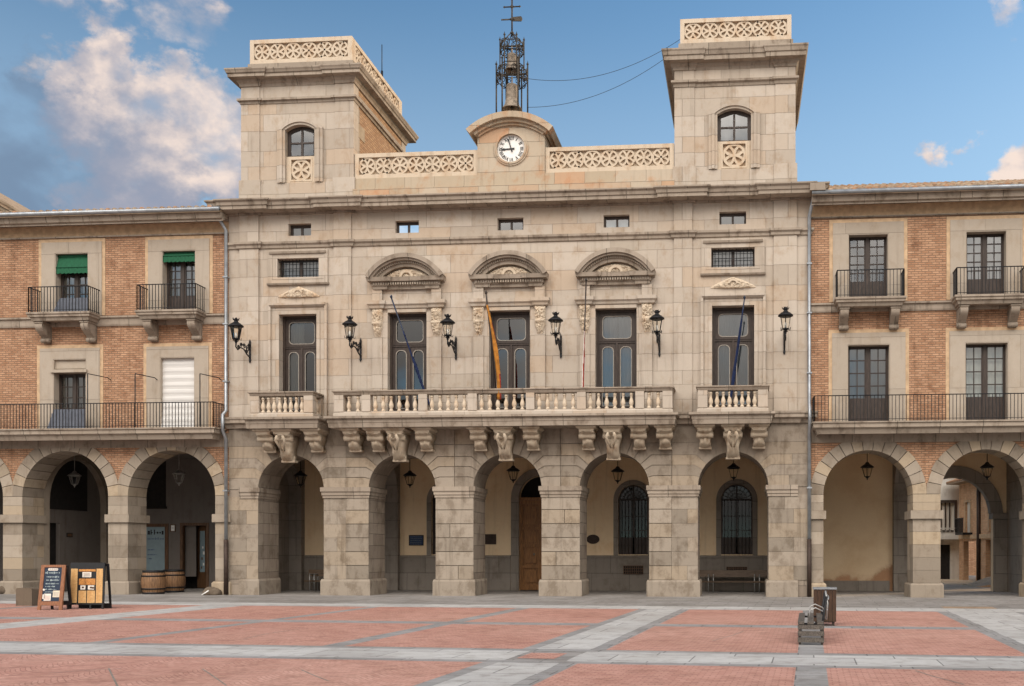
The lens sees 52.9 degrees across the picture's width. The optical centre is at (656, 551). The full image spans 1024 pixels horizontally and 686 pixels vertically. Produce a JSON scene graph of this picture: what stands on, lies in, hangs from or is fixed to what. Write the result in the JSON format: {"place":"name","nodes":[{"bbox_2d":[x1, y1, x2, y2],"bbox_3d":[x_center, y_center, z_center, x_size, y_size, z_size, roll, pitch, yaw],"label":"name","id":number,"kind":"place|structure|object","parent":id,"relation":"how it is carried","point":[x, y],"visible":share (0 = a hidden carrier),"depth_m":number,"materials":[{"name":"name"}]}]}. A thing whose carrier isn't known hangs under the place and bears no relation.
{"place":"outdoors","nodes":[
{"label":"outdoors","id":0,"kind":"place"},
{"bbox_2d":[16,587,38,605],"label":"stone block","id":1,"kind":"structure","parent":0,"point":[27,596],"depth_m":31.10,"materials":[{"name":"stone"}]},
{"bbox_2d":[0,604,1023,685],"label":"red paving","id":2,"kind":"structure","parent":0,"point":[27,670],"depth_m":18.59,"materials":[{"name":"red brick"}]},
{"bbox_2d":[37,565,71,609],"bbox_3d":[-17.284,1.038,29.076,0.754,1.291,0.459,0,0,1],"label":"menu board","id":3,"kind":"object","parent":2,"relation":"on","point":[52,585],"visible":1,"depth_m":28.98,"materials":[{"name":"orange wood"}]},
{"bbox_2d":[69,563,111,608],"bbox_3d":[-16.584,1.009,29.585,1.090,1.352,0.444,0,0,2],"label":"menu board","id":4,"kind":"object","parent":2,"relation":"on","point":[87,582],"visible":1,"depth_m":29.48,"materials":[{"name":"yellow paint"}]},
{"bbox_2d":[54,629,961,685],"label":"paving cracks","id":5,"kind":"object","parent":2,"relation":"on","point":[328,680],"visible":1,"depth_m":13.74,"materials":[{"name":"grey stone"}]},
{"bbox_2d":[0,601,1023,685],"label":"pale paving","id":6,"kind":"structure","parent":0,"point":[1008,623],"depth_m":17.09,"materials":[{"name":"stone"}]},
{"bbox_2d":[0,576,1023,660],"bbox_3d":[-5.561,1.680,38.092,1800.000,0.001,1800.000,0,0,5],"label":"ground","id":7,"kind":"structure","parent":0,"point":[892,599],"depth_m":35.23,"materials":[{"name":"grey stone"}]},
{"bbox_2d":[0,586,4,593],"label":"guard stone","id":8,"kind":"object","parent":7,"relation":"on","point":[2,589],"visible":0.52,"depth_m":39.65,"materials":[{"name":"stone"}]},
{"bbox_2d":[0,193,30,211],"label":"neighbouring house","id":9,"kind":"structure","parent":7,"relation":"on","point":[8,204],"depth_m":46.14,"materials":[{"name":"stone"}]},
{"bbox_2d":[0,205,231,594],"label":"brick building","id":10,"kind":"structure","parent":7,"relation":"on","point":[114,353],"depth_m":39.47,"materials":[{"name":"brick"}]},
{"bbox_2d":[50,523,55,564],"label":"dark doorway","id":11,"kind":"structure","parent":10,"relation":"in","point":[52,525],"depth_m":42.28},
{"bbox_2d":[59,374,85,427],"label":"window","id":12,"kind":"structure","parent":10,"relation":"in","point":[72,387],"depth_m":39.93,"materials":[{"name":"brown wood"}]},
{"bbox_2d":[67,456,80,487],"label":"hanging lantern","id":13,"kind":"object","parent":10,"relation":"hanging from","point":[74,473],"visible":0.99,"depth_m":42.64,"materials":[{"name":"paint"}]},
{"bbox_2d":[61,273,87,297],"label":"window","id":14,"kind":"structure","parent":10,"relation":"in","point":[78,279],"depth_m":39.93,"materials":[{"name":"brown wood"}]},
{"bbox_2d":[145,524,168,569],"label":"shop window","id":15,"kind":"structure","parent":10,"relation":"in","point":[157,535],"depth_m":45.21,"materials":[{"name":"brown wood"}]},
{"bbox_2d":[170,524,175,531],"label":"wall sign","id":16,"kind":"object","parent":10,"relation":"attached to","point":[172,527],"visible":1,"depth_m":45.07,"materials":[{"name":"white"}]},
{"bbox_2d":[172,469,185,485],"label":"hanging lantern","id":17,"kind":"object","parent":10,"relation":"hanging from","point":[179,472],"visible":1,"depth_m":42.24,"materials":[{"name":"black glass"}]},
{"bbox_2d":[167,261,194,308],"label":"window","id":18,"kind":"structure","parent":10,"relation":"in","point":[177,272],"depth_m":39.56,"materials":[{"name":"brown wood"}]},
{"bbox_2d":[197,526,205,587],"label":"shop door","id":19,"kind":"structure","parent":10,"relation":"in","point":[201,576],"depth_m":45.42,"materials":[{"name":"brown wood"}]},
{"bbox_2d":[141,570,165,593],"bbox_3d":[-19.803,1.218,39.829,0.906,0.926,0.906,0,0,5],"label":"barrel","id":20,"kind":"object","parent":7,"relation":"on","point":[153,581],"visible":0.98,"depth_m":39.48,"materials":[{"name":"brown wood"}]},
{"bbox_2d":[165,569,185,591],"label":"barrel","id":21,"kind":"object","parent":7,"relation":"on","point":[175,580],"visible":0.84,"depth_m":41.24,"materials":[{"name":"brown wood"}]},
{"bbox_2d":[202,587,221,594],"bbox_3d":[-17.089,1.522,38.892,0.754,0.317,0.660,0,0,5],"label":"guard stone","id":22,"kind":"object","parent":7,"relation":"on","point":[214,591],"visible":0.95,"depth_m":38.66,"materials":[{"name":"stone"}]},
{"bbox_2d":[304,570,323,590],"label":"bench","id":23,"kind":"object","parent":7,"relation":"on","point":[314,573],"visible":0.47,"depth_m":42.92,"materials":[{"name":"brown wood"}]},
{"bbox_2d":[204,14,829,596],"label":"town hall","id":24,"kind":"structure","parent":7,"relation":"on","point":[340,208],"depth_m":38.12,"materials":[{"name":"stone"}]},
{"bbox_2d":[228,317,250,362],"bbox_3d":[-15.664,-7.949,38.184,0.536,1.517,1.381,0,0,5],"label":"wall lantern","id":25,"kind":"object","parent":24,"relation":"attached to","point":[236,324],"depth_m":37.80,"materials":[{"name":"black metal"}]},
{"bbox_2d":[279,259,318,276],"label":"barred window","id":26,"kind":"structure","parent":24,"relation":"in","point":[294,268],"depth_m":39.14,"materials":[{"name":"grey wood"}]},
{"bbox_2d":[283,316,315,411],"bbox_3d":[-13.680,-7.048,39.133,1.515,4.051,0.288,0,0,5],"label":"window","id":27,"kind":"structure","parent":24,"relation":"in","point":[295,351],"depth_m":39.08,"materials":[{"name":"brown wood"}]},
{"bbox_2d":[294,461,306,487],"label":"hanging lantern","id":28,"kind":"object","parent":24,"relation":"hanging from","point":[300,473],"visible":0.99,"depth_m":41.38,"materials":[{"name":"black metal"}]},
{"bbox_2d":[291,225,310,235],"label":"small window","id":29,"kind":"structure","parent":24,"relation":"in","point":[296,230],"depth_m":39.10,"materials":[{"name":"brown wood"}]},
{"bbox_2d":[342,316,361,361],"bbox_3d":[-11.333,-7.949,37.894,0.536,1.517,1.381,0,0,5],"label":"wall lantern","id":30,"kind":"object","parent":24,"relation":"attached to","point":[349,322],"depth_m":37.47,"materials":[{"name":"black metal"}]},
{"bbox_2d":[397,222,418,232],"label":"small window","id":31,"kind":"structure","parent":24,"relation":"in","point":[404,227],"depth_m":38.65,"materials":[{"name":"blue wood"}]},
{"bbox_2d":[390,314,426,410],"bbox_3d":[-9.443,-7.048,38.706,1.551,4.051,0.140,0,0,5],"label":"window","id":32,"kind":"structure","parent":24,"relation":"in","point":[396,346],"depth_m":38.69,"materials":[{"name":"brown wood"}]},
{"bbox_2d":[403,470,416,487],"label":"hanging lantern","id":33,"kind":"object","parent":24,"relation":"hanging from","point":[409,473],"visible":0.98,"depth_m":40.98,"materials":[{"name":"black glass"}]},
{"bbox_2d":[390,295,430,408],"bbox_3d":[-9.000,-7.282,37.085,1.580,4.042,0.108,0,0,-34],"label":"flagpole","id":34,"kind":"object","parent":24,"relation":"attached to","point":[415,366],"visible":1,"depth_m":37.09,"materials":[{"name":"blue fabric"}]},
{"bbox_2d":[409,535,423,545],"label":"wall plaque","id":35,"kind":"object","parent":24,"relation":"attached to","point":[416,540],"depth_m":43.48,"materials":[{"name":"blue metal"}]},
{"bbox_2d":[432,495,435,553],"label":"grilled window","id":36,"kind":"structure","parent":24,"relation":"in","point":[434,499],"depth_m":43.61,"materials":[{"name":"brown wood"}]},
{"bbox_2d":[440,314,456,359],"bbox_3d":[-7.647,-7.949,37.588,0.536,1.517,1.381,0,0,5],"label":"wall lantern","id":37,"kind":"object","parent":24,"relation":"attached to","point":[447,320],"depth_m":37.14,"materials":[{"name":"black metal"}]},
{"bbox_2d":[485,534,495,543],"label":"wall plaque","id":38,"kind":"object","parent":24,"relation":"attached to","point":[490,538],"depth_m":43.22,"materials":[{"name":"brown metal"}]},
{"bbox_2d":[485,291,500,400],"bbox_3d":[-5.931,-7.362,36.898,0.292,4.158,0.786,0,0,28],"label":"flagpole","id":39,"kind":"object","parent":24,"relation":"attached to","point":[496,357],"visible":1,"depth_m":36.90,"materials":[{"name":"orange fabric"}]},
{"bbox_2d":[491,312,529,409],"bbox_3d":[-5.510,-7.048,38.451,1.603,4.051,0.284,0,0,5],"label":"window","id":40,"kind":"structure","parent":24,"relation":"in","point":[510,346],"depth_m":38.35,"materials":[{"name":"brown wood"}]},
{"bbox_2d":[499,219,522,229],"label":"small window","id":41,"kind":"structure","parent":24,"relation":"in","point":[511,221],"depth_m":38.29,"materials":[{"name":"grey wood"}]},
{"bbox_2d":[495,0,528,112],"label":"bell cage","id":42,"kind":"object","parent":24,"relation":"on","point":[511,69],"visible":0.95,"depth_m":38.67,"materials":[{"name":"metal"}]},
{"bbox_2d":[527,61,660,107],"bbox_3d":[-2.312,-17.900,38.686,5.298,1.830,0.016,0,0,2],"label":"cable","id":43,"kind":"object","parent":42,"relation":"attached to","point":[603,92],"visible":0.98,"depth_m":38.67,"materials":[{"name":"black paint"}]},
{"bbox_2d":[506,458,519,482],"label":"hanging lantern","id":44,"kind":"object","parent":24,"relation":"hanging from","point":[513,468],"visible":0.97,"depth_m":40.64,"materials":[{"name":"black metal"}]},
{"bbox_2d":[520,497,541,589],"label":"oak door","id":45,"kind":"structure","parent":24,"relation":"in","point":[530,507],"depth_m":43.23,"materials":[{"name":"brown wood"}]},
{"bbox_2d":[548,311,562,357],"bbox_3d":[-3.652,-7.949,37.255,0.536,1.517,1.381,0,0,5],"label":"wall lantern","id":46,"kind":"object","parent":24,"relation":"attached to","point":[555,318],"depth_m":36.81,"materials":[{"name":"black metal"}]},
{"bbox_2d":[582,278,586,386],"bbox_3d":[-2.642,-7.582,36.722,0.102,4.575,0.590,0,0,-22],"label":"flagpole","id":47,"kind":"object","parent":24,"relation":"attached to","point":[583,365],"visible":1,"depth_m":36.70,"materials":[{"name":"white metal"}]},
{"bbox_2d":[587,535,598,543],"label":"wall plaque","id":48,"kind":"object","parent":24,"relation":"attached to","point":[592,539],"depth_m":42.83,"materials":[{"name":"brown metal"}]},
{"bbox_2d":[528,40,678,80],"bbox_3d":[-2.054,-18.764,38.664,6.018,1.549,0.016,0,0,2],"label":"cable","id":49,"kind":"object","parent":24,"relation":"attached to","point":[602,74],"visible":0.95,"depth_m":38.67,"materials":[{"name":"black paint"}]},
{"bbox_2d":[596,309,636,408],"bbox_3d":[-1.496,-7.048,38.120,1.591,4.051,0.290,0,0,5],"label":"window","id":50,"kind":"structure","parent":24,"relation":"in","point":[616,330],"depth_m":38.08,"materials":[{"name":"brown wood"}]},
{"bbox_2d":[604,216,628,227],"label":"small window","id":51,"kind":"structure","parent":24,"relation":"in","point":[621,221],"depth_m":38.09,"materials":[{"name":"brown glass"}]},
{"bbox_2d":[611,461,623,483],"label":"hanging lantern","id":52,"kind":"object","parent":24,"relation":"hanging from","point":[618,469],"visible":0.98,"depth_m":40.26,"materials":[{"name":"black metal"}]},
{"bbox_2d":[618,485,647,553],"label":"grilled window","id":53,"kind":"structure","parent":24,"relation":"in","point":[633,499],"depth_m":42.89,"materials":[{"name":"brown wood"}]},
{"bbox_2d":[649,309,663,356],"bbox_3d":[0.034,-7.949,36.949,0.536,1.517,1.381,0,0,5],"label":"wall lantern","id":54,"kind":"object","parent":24,"relation":"attached to","point":[656,316],"depth_m":36.48,"materials":[{"name":"black metal"}]},
{"bbox_2d":[712,307,753,406],"bbox_3d":[2.841,-7.048,37.760,1.591,4.051,0.291,0,0,5],"label":"window","id":55,"kind":"structure","parent":24,"relation":"in","point":[725,321],"depth_m":37.72,"materials":[{"name":"brown wood"}]},
{"bbox_2d":[720,213,745,223],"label":"small window","id":56,"kind":"structure","parent":24,"relation":"in","point":[730,218],"depth_m":37.73,"materials":[{"name":"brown glass"}]},
{"bbox_2d":[711,248,754,266],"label":"barred window","id":57,"kind":"structure","parent":24,"relation":"in","point":[743,257],"depth_m":37.74,"materials":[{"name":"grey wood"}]},
{"bbox_2d":[727,460,739,480],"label":"hanging lantern","id":58,"kind":"object","parent":24,"relation":"hanging from","point":[733,465],"visible":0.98,"depth_m":39.88,"materials":[{"name":"black metal"}]},
{"bbox_2d":[721,484,752,553],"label":"grilled window","id":59,"kind":"structure","parent":24,"relation":"in","point":[736,500],"depth_m":42.53,"materials":[{"name":"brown wood"}]},
{"bbox_2d":[730,295,745,398],"bbox_3d":[2.849,-7.146,36.134,0.127,3.753,1.131,0,0,-28],"label":"flagpole","id":60,"kind":"object","parent":24,"relation":"attached to","point":[735,363],"visible":1,"depth_m":36.10,"materials":[{"name":"grey metal"}]},
{"bbox_2d":[778,306,792,354],"bbox_3d":[4.616,-7.949,36.497,0.536,1.517,1.381,0,0,5],"label":"wall lantern","id":61,"kind":"object","parent":24,"relation":"attached to","point":[785,313],"depth_m":36.02,"materials":[{"name":"black metal"}]},
{"bbox_2d":[700,570,766,591],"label":"bench","id":62,"kind":"object","parent":7,"relation":"on","point":[733,573],"visible":0.91,"depth_m":41.76,"materials":[{"name":"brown wood"}]},
{"bbox_2d":[946,479,990,580],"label":"brick house","id":63,"kind":"structure","parent":7,"relation":"on","point":[973,522],"depth_m":57.14,"materials":[{"name":"brick"}]},
{"bbox_2d":[964,499,970,531],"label":"window","id":64,"kind":"structure","parent":63,"relation":"in","point":[968,501],"depth_m":58.33,"materials":[{"name":"paint"}]},
{"bbox_2d":[962,577,990,586],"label":"stone ramp","id":65,"kind":"structure","parent":7,"relation":"on","point":[985,582],"depth_m":49.39,"materials":[{"name":"stone"}]},
{"bbox_2d":[0,607,1023,685],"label":"grey paving","id":66,"kind":"structure","parent":0,"point":[810,675],"depth_m":17.62,"materials":[{"name":"stone"}]},
{"bbox_2d":[798,591,828,644],"bbox_3d":[3.007,1.204,19.420,0.581,0.954,2.720,0,0,9],"label":"bench","id":67,"kind":"object","parent":66,"relation":"on","point":[812,625],"visible":1,"depth_m":18.16,"materials":[{"name":"wood"}]},
{"bbox_2d":[813,587,836,625],"bbox_3d":[3.801,1.250,22.951,0.540,0.860,0.540,0,0,9],"label":"litter bin","id":68,"kind":"object","parent":66,"relation":"on","point":[818,592],"visible":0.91,"depth_m":22.71,"materials":[{"name":"brown wood"}]},
{"bbox_2d":[0,0,1023,210],"label":"sky","id":69,"kind":"structure","parent":0,"point":[104,104],"materials":[{"name":"blue"}]},
{"bbox_2d":[807,179,1023,597],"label":"brick building","id":70,"kind":"structure","parent":0,"point":[915,313],"depth_m":36.96,"materials":[{"name":"brick"}]},
{"bbox_2d":[860,454,873,479],"bbox_3d":[8.212,-3.709,39.555,0.528,1.872,0.529,0,0,5],"label":"hanging lantern","id":71,"kind":"object","parent":70,"relation":"hanging from","point":[867,464],"visible":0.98,"depth_m":39.47,"materials":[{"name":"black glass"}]},
{"bbox_2d":[849,237,886,296],"bbox_3d":[7.753,-10.383,37.363,1.479,2.468,0.105,0,0,5],"label":"window","id":72,"kind":"structure","parent":70,"relation":"in","point":[866,247],"depth_m":37.32,"materials":[{"name":"brown wood"}]},
{"bbox_2d":[848,346,887,420],"bbox_3d":[7.772,-6.126,37.414,1.567,2.909,0.209,0,0,5],"label":"window","id":73,"kind":"structure","parent":70,"relation":"in","point":[867,366],"depth_m":37.38,"materials":[{"name":"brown wood"}]},
{"bbox_2d":[967,234,1003,293],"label":"window","id":74,"kind":"structure","parent":70,"relation":"in","point":[982,249],"depth_m":37.02,"materials":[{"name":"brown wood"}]},
{"bbox_2d":[966,344,1005,419],"bbox_3d":[11.971,-6.126,37.065,1.567,2.909,0.209,0,0,5],"label":"window","id":75,"kind":"structure","parent":70,"relation":"in","point":[985,364],"depth_m":37.03,"materials":[{"name":"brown wood"}]},
{"bbox_2d":[980,454,993,479],"bbox_3d":[12.771,-3.679,39.176,0.529,1.872,0.529,0,0,5],"label":"hanging lantern","id":76,"kind":"object","parent":70,"relation":"hanging from","point":[987,464],"visible":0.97,"depth_m":39.09,"materials":[{"name":"black metal"}]},
{"bbox_2d":[939,478,958,578],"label":"white house","id":77,"kind":"structure","parent":0,"point":[949,544],"depth_m":60.27,"materials":[{"name":"paint"}]},
{"bbox_2d":[941,545,949,578],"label":"door","id":78,"kind":"structure","parent":77,"relation":"in","point":[945,549],"depth_m":60.43,"materials":[{"name":"black wood"}]},
{"bbox_2d":[941,500,956,531],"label":"window","id":79,"kind":"structure","parent":77,"relation":"in","point":[949,507],"depth_m":60.45,"materials":[{"name":"white wood"}]},
{"bbox_2d":[941,579,990,590],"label":"street","id":80,"kind":"structure","parent":0,"point":[952,584],"depth_m":48.03,"materials":[{"name":"grey stone"}]},
{"bbox_2d":[940,606,996,608],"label":"tan paving","id":81,"kind":"structure","parent":0,"point":[971,607],"depth_m":30.15,"materials":[{"name":"beige stone"}]},
{"bbox_2d":[969,541,975,575],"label":"house","id":82,"kind":"structure","parent":0,"point":[972,558],"depth_m":69.93,"materials":[{"name":"orange brick"}]}
]}

